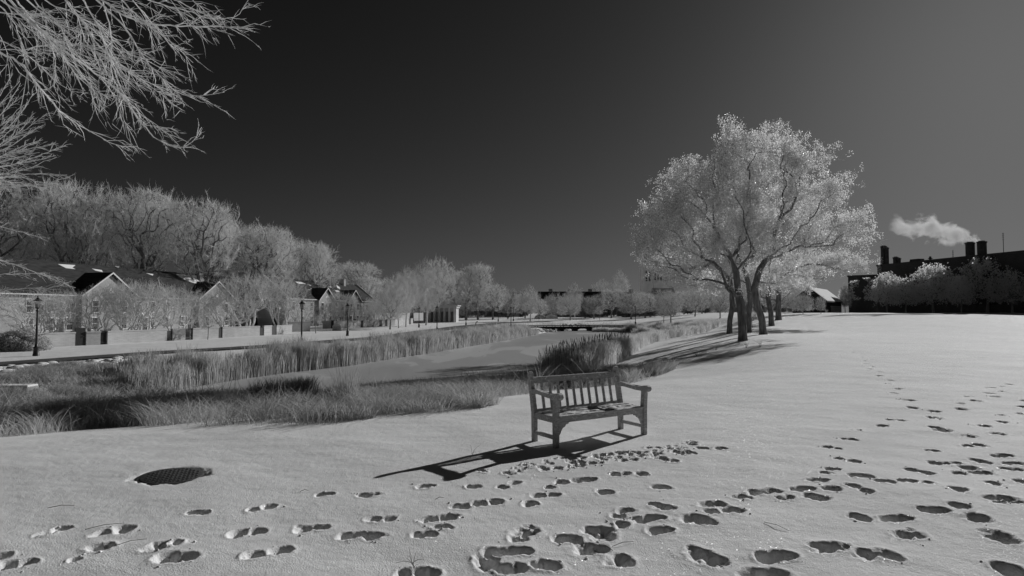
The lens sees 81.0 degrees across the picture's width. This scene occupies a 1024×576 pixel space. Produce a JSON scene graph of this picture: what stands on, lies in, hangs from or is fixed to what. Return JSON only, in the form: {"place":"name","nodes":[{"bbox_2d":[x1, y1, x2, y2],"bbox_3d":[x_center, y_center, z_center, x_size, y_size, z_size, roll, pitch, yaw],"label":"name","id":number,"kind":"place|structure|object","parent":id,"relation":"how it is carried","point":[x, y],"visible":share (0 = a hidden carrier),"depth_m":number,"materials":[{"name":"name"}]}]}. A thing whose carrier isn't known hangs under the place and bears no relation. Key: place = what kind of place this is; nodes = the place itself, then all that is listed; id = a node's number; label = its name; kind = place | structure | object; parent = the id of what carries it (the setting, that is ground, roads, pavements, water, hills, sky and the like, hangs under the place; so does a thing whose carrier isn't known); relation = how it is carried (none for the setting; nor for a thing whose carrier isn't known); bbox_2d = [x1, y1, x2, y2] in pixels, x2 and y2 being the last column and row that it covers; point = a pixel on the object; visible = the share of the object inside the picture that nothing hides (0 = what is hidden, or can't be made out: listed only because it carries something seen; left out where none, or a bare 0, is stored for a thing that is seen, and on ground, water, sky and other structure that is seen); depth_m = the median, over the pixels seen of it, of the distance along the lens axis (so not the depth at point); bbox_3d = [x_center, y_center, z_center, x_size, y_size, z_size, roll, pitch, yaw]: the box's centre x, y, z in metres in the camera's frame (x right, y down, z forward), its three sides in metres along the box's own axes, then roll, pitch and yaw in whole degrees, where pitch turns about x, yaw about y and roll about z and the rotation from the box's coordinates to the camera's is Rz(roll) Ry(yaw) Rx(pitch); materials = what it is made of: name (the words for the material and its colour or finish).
{"place":"outdoors","nodes":[
{"label":"outdoors","id":0,"kind":"place"},
{"bbox_2d":[0,375,547,436],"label":"rough grass","id":1,"kind":"structure","parent":0,"point":[263,412],"depth_m":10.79,"materials":[{"name":"plant"}]},
{"bbox_2d":[0,321,554,364],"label":"road","id":2,"kind":"structure","parent":0,"point":[106,355],"depth_m":40.77,"materials":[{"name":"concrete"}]},
{"bbox_2d":[158,330,630,395],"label":"frozen pond","id":3,"kind":"structure","parent":0,"point":[524,351],"depth_m":39.26,"materials":[{"name":"ice"}]},
{"bbox_2d":[619,319,692,331],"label":"reeds","id":4,"kind":"object","parent":3,"relation":"on","point":[659,326],"visible":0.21,"depth_m":103.57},
{"bbox_2d":[630,318,720,334],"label":"reeds","id":5,"kind":"object","parent":3,"relation":"on","point":[674,326],"visible":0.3,"depth_m":84.73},
{"bbox_2d":[320,360,603,392],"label":"rough grass","id":6,"kind":"structure","parent":0,"point":[555,372],"depth_m":22.82,"materials":[{"name":"plant"}]},
{"bbox_2d":[0,313,1023,575],"bbox_3d":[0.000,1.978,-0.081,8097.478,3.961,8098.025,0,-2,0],"label":"snow ground","id":7,"kind":"structure","parent":0,"point":[780,409],"depth_m":6.25,"materials":[{"name":"snow"}]},
{"bbox_2d":[0,170,50,259],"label":"tree","id":8,"kind":"object","parent":7,"relation":"on","point":[6,236],"visible":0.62,"depth_m":90.32,"materials":[{"name":"grey plant"}]},
{"bbox_2d":[0,326,53,351],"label":"hedge","id":9,"kind":"object","parent":7,"relation":"on","point":[17,340],"visible":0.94,"depth_m":43.52,"materials":[{"name":"grey plant"}]},
{"bbox_2d":[32,296,41,355],"bbox_3d":[-30.821,2.590,38.924,0.520,4.220,0.520,0,-2,0],"label":"street lamp","id":10,"kind":"object","parent":7,"relation":"on","point":[36,346],"visible":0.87,"depth_m":38.86,"materials":[{"name":"black metal"}]},
{"bbox_2d":[0,72,75,327],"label":"tree","id":11,"kind":"object","parent":7,"relation":"on","point":[19,185],"visible":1,"depth_m":9.25,"materials":[{"name":"grey plant"}]},
{"bbox_2d":[0,287,77,332],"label":"garden tree","id":12,"kind":"object","parent":7,"relation":"on","point":[23,311],"visible":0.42,"depth_m":59.92,"materials":[{"name":"grey plant"}]},
{"bbox_2d":[28,290,95,332],"bbox_3d":[-42.071,2.525,55.945,5.550,5.695,5.222,-1,-3,25],"label":"garden tree","id":13,"kind":"object","parent":7,"relation":"on","point":[65,298],"visible":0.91,"depth_m":55.56,"materials":[{"name":"grey plant"}]},
{"bbox_2d":[17,169,124,264],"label":"tree","id":14,"kind":"object","parent":7,"relation":"on","point":[54,214],"visible":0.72,"depth_m":93.57,"materials":[{"name":"grey plant"}]},
{"bbox_2d":[0,366,157,407],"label":"rough grass","id":15,"kind":"structure","parent":7,"relation":"on","point":[37,376],"depth_m":22.32,"materials":[{"name":"plant"}]},
{"bbox_2d":[43,205,123,266],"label":"tree","id":16,"kind":"object","parent":7,"relation":"on","point":[84,230],"visible":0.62,"depth_m":91.29,"materials":[{"name":"grey plant"}]},
{"bbox_2d":[4,359,175,397],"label":"rough grass","id":17,"kind":"structure","parent":7,"relation":"on","point":[90,370],"depth_m":24.94,"materials":[{"name":"plant"}]},
{"bbox_2d":[55,284,135,330],"bbox_3d":[-41.345,2.526,60.049,7.123,6.116,7.145,1,-3,-26],"label":"garden tree","id":18,"kind":"object","parent":7,"relation":"on","point":[86,315],"visible":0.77,"depth_m":59.48,"materials":[{"name":"grey plant"}]},
{"bbox_2d":[93,277,164,329],"bbox_3d":[-39.721,2.083,61.967,7.293,7.230,7.751,-1,-2,12],"label":"garden tree","id":19,"kind":"object","parent":7,"relation":"on","point":[130,290],"visible":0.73,"depth_m":61.30,"materials":[{"name":"grey plant"}]},
{"bbox_2d":[0,257,259,336],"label":"terraced house","id":20,"kind":"structure","parent":7,"relation":"on","point":[85,277],"depth_m":80.67,"materials":[{"name":"brick"}]},
{"bbox_2d":[0,0,270,161],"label":"tree","id":21,"kind":"object","parent":7,"relation":"on","point":[43,33],"visible":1,"depth_m":4.74,"materials":[{"name":"grey plant"}]},
{"bbox_2d":[94,183,189,270],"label":"tree","id":22,"kind":"object","parent":7,"relation":"on","point":[160,240],"visible":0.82,"depth_m":98.95,"materials":[{"name":"grey plant"}]},
{"bbox_2d":[114,199,180,270],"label":"tree","id":23,"kind":"object","parent":7,"relation":"on","point":[143,240],"visible":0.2,"depth_m":108.12,"materials":[{"name":"grey plant"}]},
{"bbox_2d":[102,277,193,329],"bbox_3d":[-38.674,2.189,63.145,8.747,7.148,8.721,2,-3,-39],"label":"garden tree","id":24,"kind":"object","parent":7,"relation":"on","point":[151,320],"visible":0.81,"depth_m":62.69,"materials":[{"name":"grey plant"}]},
{"bbox_2d":[40,325,291,346],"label":"garden wall","id":25,"kind":"structure","parent":7,"relation":"on","point":[80,336],"depth_m":56.83,"materials":[{"name":"brick"}]},
{"bbox_2d":[135,467,206,485],"bbox_3d":[-3.546,2.020,6.261,0.670,0.138,0.670,3,-2,-23],"label":"manhole cover","id":26,"kind":"object","parent":7,"relation":"on","point":[174,476],"visible":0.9,"depth_m":6.23,"materials":[{"name":"metal"}]},
{"bbox_2d":[142,284,213,330],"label":"garden tree","id":27,"kind":"object","parent":7,"relation":"on","point":[180,313],"visible":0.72,"depth_m":68.99,"materials":[{"name":"grey plant"}]},
{"bbox_2d":[150,190,247,280],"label":"tree","id":28,"kind":"object","parent":7,"relation":"on","point":[225,220],"visible":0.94,"depth_m":104.10,"materials":[{"name":"grey plant"}]},
{"bbox_2d":[177,288,220,327],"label":"garden tree","id":29,"kind":"object","parent":7,"relation":"on","point":[209,303],"visible":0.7,"depth_m":73.90,"materials":[{"name":"grey plant"}]},
{"bbox_2d":[176,209,236,275],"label":"tree","id":30,"kind":"object","parent":7,"relation":"on","point":[206,235],"visible":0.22,"depth_m":113.56,"materials":[{"name":"grey plant"}]},
{"bbox_2d":[198,287,258,326],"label":"garden tree","id":31,"kind":"object","parent":7,"relation":"on","point":[233,319],"visible":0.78,"depth_m":76.71,"materials":[{"name":"grey plant"}]},
{"bbox_2d":[208,268,287,325],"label":"garden tree","id":32,"kind":"object","parent":7,"relation":"on","point":[229,284],"visible":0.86,"depth_m":79.97,"materials":[{"name":"grey plant"}]},
{"bbox_2d":[175,375,325,398],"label":"reeds","id":33,"kind":"object","parent":7,"relation":"on","point":[301,385],"visible":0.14,"depth_m":18.96,"materials":[{"name":"plant"}]},
{"bbox_2d":[216,221,304,294],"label":"tree","id":34,"kind":"object","parent":7,"relation":"on","point":[246,263],"visible":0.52,"depth_m":117.37,"materials":[{"name":"grey plant"}]},
{"bbox_2d":[213,217,310,284],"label":"tree","id":35,"kind":"object","parent":7,"relation":"on","point":[284,248],"visible":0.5,"depth_m":118.92,"materials":[{"name":"grey plant"}]},
{"bbox_2d":[254,277,311,324],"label":"garden tree","id":36,"kind":"object","parent":7,"relation":"on","point":[272,303],"visible":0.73,"depth_m":87.54,"materials":[{"name":"grey plant"}]},
{"bbox_2d":[278,297,316,321],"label":"garden tree","id":37,"kind":"object","parent":7,"relation":"on","point":[298,315],"visible":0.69,"depth_m":91.71,"materials":[{"name":"grey plant"}]},
{"bbox_2d":[287,321,309,331],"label":"garden wall","id":38,"kind":"structure","parent":7,"relation":"on","point":[296,326],"depth_m":85.82,"materials":[{"name":"brick"}]},
{"bbox_2d":[277,238,340,282],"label":"tree","id":39,"kind":"object","parent":7,"relation":"on","point":[323,248],"visible":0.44,"depth_m":137.71,"materials":[{"name":"grey plant"}]},
{"bbox_2d":[247,275,375,326],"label":"terraced house","id":40,"kind":"structure","parent":7,"relation":"on","point":[319,294],"depth_m":125.88,"materials":[{"name":"brick"}]},
{"bbox_2d":[287,244,341,292],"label":"tree","id":41,"kind":"object","parent":7,"relation":"on","point":[321,274],"visible":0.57,"depth_m":134.24,"materials":[{"name":"grey plant"}]},
{"bbox_2d":[94,323,539,390],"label":"reeds","id":42,"kind":"object","parent":7,"relation":"on","point":[277,357],"visible":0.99,"depth_m":34.85,"materials":[{"name":"plant"}]},
{"bbox_2d":[317,302,343,320],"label":"garden tree","id":43,"kind":"object","parent":7,"relation":"on","point":[332,308],"visible":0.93,"depth_m":106.38,"materials":[{"name":"grey plant"}]},
{"bbox_2d":[0,350,682,430],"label":"rough grass","id":44,"kind":"structure","parent":7,"relation":"on","point":[635,373],"depth_m":16.83,"materials":[{"name":"plant"}]},
{"bbox_2d":[326,289,359,320],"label":"garden tree","id":45,"kind":"object","parent":7,"relation":"on","point":[345,301],"visible":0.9,"depth_m":110.35,"materials":[{"name":"grey plant"}]},
{"bbox_2d":[327,365,362,405],"bbox_3d":[-3.105,1.879,11.307,0.706,0.966,0.684,2,-3,-41],"label":"grass tuft","id":46,"kind":"object","parent":7,"relation":"on","point":[348,385],"visible":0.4,"depth_m":11.26,"materials":[{"name":"plant"}]},
{"bbox_2d":[317,401,389,420],"bbox_3d":[-2.637,2.019,9.804,1.061,0.309,1.039,-2,-3,40],"label":"grass tuft","id":47,"kind":"object","parent":7,"relation":"on","point":[354,415],"visible":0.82,"depth_m":9.69,"materials":[{"name":"plant"}]},
{"bbox_2d":[330,260,383,291],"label":"tree","id":48,"kind":"object","parent":7,"relation":"on","point":[360,269],"visible":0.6,"depth_m":172.11,"materials":[{"name":"grey plant"}]},
{"bbox_2d":[323,318,412,328],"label":"garden wall","id":49,"kind":"structure","parent":7,"relation":"on","point":[354,323],"depth_m":113.95,"materials":[{"name":"brick"}]},
{"bbox_2d":[351,273,387,305],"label":"tree","id":50,"kind":"object","parent":7,"relation":"on","point":[370,282],"visible":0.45,"depth_m":168.39,"materials":[{"name":"grey plant"}]},
{"bbox_2d":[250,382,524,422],"bbox_3d":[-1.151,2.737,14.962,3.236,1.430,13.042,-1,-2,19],"label":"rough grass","id":51,"kind":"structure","parent":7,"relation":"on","point":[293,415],"depth_m":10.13,"materials":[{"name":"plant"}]},
{"bbox_2d":[369,282,407,328],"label":"tree","id":52,"kind":"object","parent":7,"relation":"on","point":[387,306],"visible":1,"depth_m":99.65,"materials":[{"name":"grey plant"}]},
{"bbox_2d":[383,273,415,327],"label":"tree","id":53,"kind":"object","parent":7,"relation":"on","point":[407,294],"visible":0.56,"depth_m":106.67,"materials":[{"name":"grey plant"}]},
{"bbox_2d":[390,267,423,326],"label":"tree","id":54,"kind":"object","parent":7,"relation":"on","point":[416,292],"visible":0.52,"depth_m":114.97,"materials":[{"name":"grey plant"}]},
{"bbox_2d":[384,266,435,322],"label":"tree","id":55,"kind":"object","parent":7,"relation":"on","point":[412,313],"visible":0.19,"depth_m":144.15,"materials":[{"name":"grey plant"}]},
{"bbox_2d":[366,392,471,413],"bbox_3d":[-1.745,2.054,10.511,2.118,0.353,1.778,-2,-3,38],"label":"grass tuft","id":56,"kind":"object","parent":7,"relation":"on","point":[423,404],"visible":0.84,"depth_m":10.44,"materials":[{"name":"plant"}]},
{"bbox_2d":[409,256,453,324],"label":"tree","id":57,"kind":"object","parent":7,"relation":"on","point":[430,298],"visible":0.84,"depth_m":126.27,"materials":[{"name":"grey plant"}]},
{"bbox_2d":[422,256,457,304],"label":"tree","id":58,"kind":"object","parent":7,"relation":"on","point":[442,277],"visible":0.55,"depth_m":158.27,"materials":[{"name":"grey plant"}]},
{"bbox_2d":[423,305,460,321],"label":"columned house","id":59,"kind":"structure","parent":7,"relation":"on","point":[447,313],"depth_m":151.21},
{"bbox_2d":[425,387,508,407],"bbox_3d":[-0.822,2.084,11.332,1.715,0.362,1.599,-2,-3,43],"label":"grass tuft","id":60,"kind":"object","parent":7,"relation":"on","point":[481,401],"visible":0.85,"depth_m":11.11,"materials":[{"name":"plant"}]},
{"bbox_2d":[439,273,495,319],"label":"tree","id":61,"kind":"object","parent":7,"relation":"on","point":[468,298],"visible":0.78,"depth_m":170.16,"materials":[{"name":"grey plant"}]},
{"bbox_2d":[462,262,494,319],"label":"tree","id":62,"kind":"object","parent":7,"relation":"on","point":[473,269],"visible":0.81,"depth_m":173.16,"materials":[{"name":"grey plant"}]},
{"bbox_2d":[474,283,510,318],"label":"tree","id":63,"kind":"object","parent":7,"relation":"on","point":[499,304],"visible":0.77,"depth_m":180.28,"materials":[{"name":"grey plant"}]},
{"bbox_2d":[486,290,522,316],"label":"evergreen tree","id":64,"kind":"object","parent":7,"relation":"on","point":[510,314],"visible":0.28,"depth_m":219.90,"materials":[{"name":"grey plant"}]},
{"bbox_2d":[492,289,520,318],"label":"tree","id":65,"kind":"object","parent":7,"relation":"on","point":[514,301],"visible":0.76,"depth_m":189.54,"materials":[{"name":"grey plant"}]},
{"bbox_2d":[7,383,1022,575],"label":"snow crumbs","id":66,"kind":"object","parent":7,"relation":"on","point":[546,491],"visible":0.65,"depth_m":5.35,"materials":[{"name":"snow"}]},
{"bbox_2d":[519,285,542,320],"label":"tree","id":67,"kind":"object","parent":7,"relation":"on","point":[534,300],"visible":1,"depth_m":159.41,"materials":[{"name":"grey plant"}]},
{"bbox_2d":[540,291,573,315],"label":"tree","id":68,"kind":"object","parent":7,"relation":"on","point":[555,311],"visible":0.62,"depth_m":195.22,"materials":[{"name":"grey plant"}]},
{"bbox_2d":[553,294,582,319],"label":"tree","id":69,"kind":"object","parent":7,"relation":"on","point":[574,300],"visible":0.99,"depth_m":171.54,"materials":[{"name":"grey plant"}]},
{"bbox_2d":[509,325,627,330],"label":"footbridge","id":70,"kind":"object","parent":7,"relation":"on","point":[572,327],"visible":0.52,"depth_m":110.67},
{"bbox_2d":[538,289,606,316],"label":"long hall","id":71,"kind":"structure","parent":7,"relation":"on","point":[589,293],"depth_m":252.51,"materials":[{"name":"brick"}]},
{"bbox_2d":[538,329,628,372],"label":"cattail heads","id":72,"kind":"object","parent":7,"relation":"on","point":[584,341],"visible":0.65,"depth_m":31.48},
{"bbox_2d":[532,336,639,372],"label":"cattails","id":73,"kind":"object","parent":7,"relation":"on","point":[613,350],"visible":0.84,"depth_m":30.38,"materials":[{"name":"plant"}]},
{"bbox_2d":[527,366,651,448],"bbox_3d":[1.066,1.655,8.160,1.594,1.058,0.730,1,-3,-32],"label":"bench","id":74,"kind":"object","parent":7,"relation":"on","point":[558,415],"visible":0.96,"depth_m":8.18,"materials":[{"name":"grey wood"}]},
{"bbox_2d":[576,298,605,317],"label":"evergreen tree","id":75,"kind":"object","parent":7,"relation":"on","point":[585,314],"visible":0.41,"depth_m":203.16,"materials":[{"name":"grey plant"}]},
{"bbox_2d":[583,295,610,318],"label":"tree","id":76,"kind":"object","parent":7,"relation":"on","point":[589,300],"visible":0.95,"depth_m":189.11,"materials":[{"name":"grey plant"}]},
{"bbox_2d":[598,288,625,317],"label":"tree","id":77,"kind":"object","parent":7,"relation":"on","point":[608,296],"visible":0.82,"depth_m":198.53,"materials":[{"name":"grey plant"}]},
{"bbox_2d":[609,270,630,291],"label":"tree","id":78,"kind":"object","parent":7,"relation":"on","point":[618,286],"visible":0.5,"depth_m":419.51,"materials":[{"name":"grey plant"}]},
{"bbox_2d":[606,292,639,316],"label":"evergreen tree","id":79,"kind":"object","parent":7,"relation":"on","point":[620,312],"visible":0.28,"depth_m":219.71,"materials":[{"name":"grey plant"}]},
{"bbox_2d":[613,290,649,318],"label":"tree","id":80,"kind":"object","parent":7,"relation":"on","point":[621,306],"visible":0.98,"depth_m":170.95,"materials":[{"name":"grey plant"}]},
{"bbox_2d":[640,264,663,315],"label":"stone tower","id":81,"kind":"structure","parent":7,"relation":"on","point":[649,284],"depth_m":300.95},
{"bbox_2d":[647,289,682,310],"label":"tree","id":82,"kind":"object","parent":7,"relation":"on","point":[657,297],"visible":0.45,"depth_m":189.37,"materials":[{"name":"grey plant"}]},
{"bbox_2d":[654,291,685,322],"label":"tree","id":83,"kind":"object","parent":7,"relation":"on","point":[678,302],"visible":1,"depth_m":111.37,"materials":[{"name":"grey plant"}]},
{"bbox_2d":[679,288,708,316],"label":"tree","id":84,"kind":"object","parent":7,"relation":"on","point":[694,297],"visible":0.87,"depth_m":133.37,"materials":[{"name":"grey plant"}]},
{"bbox_2d":[632,173,760,333],"bbox_3d":[16.319,-3.328,52.636,11.567,15.369,6.062,0,-2,0],"label":"tree","id":85,"kind":"object","parent":7,"relation":"on","point":[730,314],"visible":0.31,"depth_m":52.45,"materials":[{"name":"grey plant"}]},
{"bbox_2d":[627,113,791,340],"bbox_3d":[12.540,-3.788,39.063,10.552,15.165,6.935,0,-2,0],"label":"tree","id":86,"kind":"object","parent":7,"relation":"on","point":[681,180],"visible":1,"depth_m":38.57,"materials":[{"name":"grey plant"}]},
{"bbox_2d":[706,288,729,317],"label":"tree","id":87,"kind":"object","parent":7,"relation":"on","point":[715,303],"visible":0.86,"depth_m":103.78,"materials":[{"name":"grey plant"}]},
{"bbox_2d":[689,148,789,332],"bbox_3d":[19.478,-4.284,51.365,8.920,16.869,5.868,0,-2,0],"label":"tree","id":88,"kind":"object","parent":7,"relation":"on","point":[754,176],"visible":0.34,"depth_m":51.16,"materials":[{"name":"grey plant"}]},
{"bbox_2d":[761,285,798,308],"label":"tree","id":89,"kind":"object","parent":7,"relation":"on","point":[789,302],"visible":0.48,"depth_m":99.50,"materials":[{"name":"grey plant"}]},
{"bbox_2d":[737,244,826,319],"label":"tree","id":90,"kind":"object","parent":7,"relation":"on","point":[778,316],"visible":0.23,"depth_m":81.03,"materials":[{"name":"grey plant"}]},
{"bbox_2d":[790,293,814,311],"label":"tree","id":91,"kind":"object","parent":7,"relation":"on","point":[802,305],"visible":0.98,"depth_m":98.78,"materials":[{"name":"grey plant"}]},
{"bbox_2d":[739,118,884,334],"bbox_3d":[23.469,-4.464,46.877,11.319,16.856,6.763,0,-2,0],"label":"tree","id":92,"kind":"object","parent":7,"relation":"on","point":[794,159],"visible":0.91,"depth_m":46.36,"materials":[{"name":"grey plant"}]},
{"bbox_2d":[754,182,877,325],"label":"tree","id":93,"kind":"object","parent":7,"relation":"on","point":[831,261],"visible":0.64,"depth_m":65.33,"materials":[{"name":"grey plant"}]},
{"bbox_2d":[791,287,841,312],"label":"barn","id":94,"kind":"structure","parent":7,"relation":"on","point":[832,302],"depth_m":120.78,"materials":[{"name":"stone"}]},
{"bbox_2d":[838,285,853,312],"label":"tree","id":95,"kind":"object","parent":7,"relation":"on","point":[845,302],"visible":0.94,"depth_m":132.70,"materials":[{"name":"grey plant"}]},
{"bbox_2d":[847,274,877,312],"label":"ivy clad annex","id":96,"kind":"object","parent":7,"relation":"on","point":[860,305],"visible":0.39,"depth_m":136.28,"materials":[{"name":"brick"}]},
{"bbox_2d":[867,271,899,312],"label":"tree","id":97,"kind":"object","parent":7,"relation":"on","point":[882,283],"visible":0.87,"depth_m":115.67,"materials":[{"name":"grey plant"}]},
{"bbox_2d":[888,277,920,312],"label":"tree","id":98,"kind":"object","parent":7,"relation":"on","point":[904,294],"visible":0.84,"depth_m":112.40,"materials":[{"name":"grey plant"}]},
{"bbox_2d":[906,262,957,312],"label":"tree","id":99,"kind":"object","parent":7,"relation":"on","point":[938,287],"visible":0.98,"depth_m":109.27,"materials":[{"name":"grey plant"}]},
{"bbox_2d":[876,233,1023,312],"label":"factory","id":100,"kind":"structure","parent":7,"relation":"on","point":[1014,260],"depth_m":112.77,"materials":[{"name":"brick"}]},
{"bbox_2d":[944,273,975,312],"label":"tree","id":101,"kind":"object","parent":7,"relation":"on","point":[967,297],"visible":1,"depth_m":103.67,"materials":[{"name":"grey plant"}]},
{"bbox_2d":[950,256,1009,312],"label":"tree","id":102,"kind":"object","parent":7,"relation":"on","point":[979,268],"visible":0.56,"depth_m":105.84,"materials":[{"name":"grey plant"}]},
{"bbox_2d":[984,268,1023,312],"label":"tree","id":103,"kind":"object","parent":7,"relation":"on","point":[1009,288],"visible":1,"depth_m":100.91,"materials":[{"name":"grey plant"}]},
{"bbox_2d":[0,0,1023,312],"label":"sky","id":104,"kind":"structure","parent":0,"point":[522,139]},
{"bbox_2d":[611,321,721,347],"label":"rough grass","id":105,"kind":"structure","parent":0,"point":[644,339],"depth_m":62.25,"materials":[{"name":"plant"}]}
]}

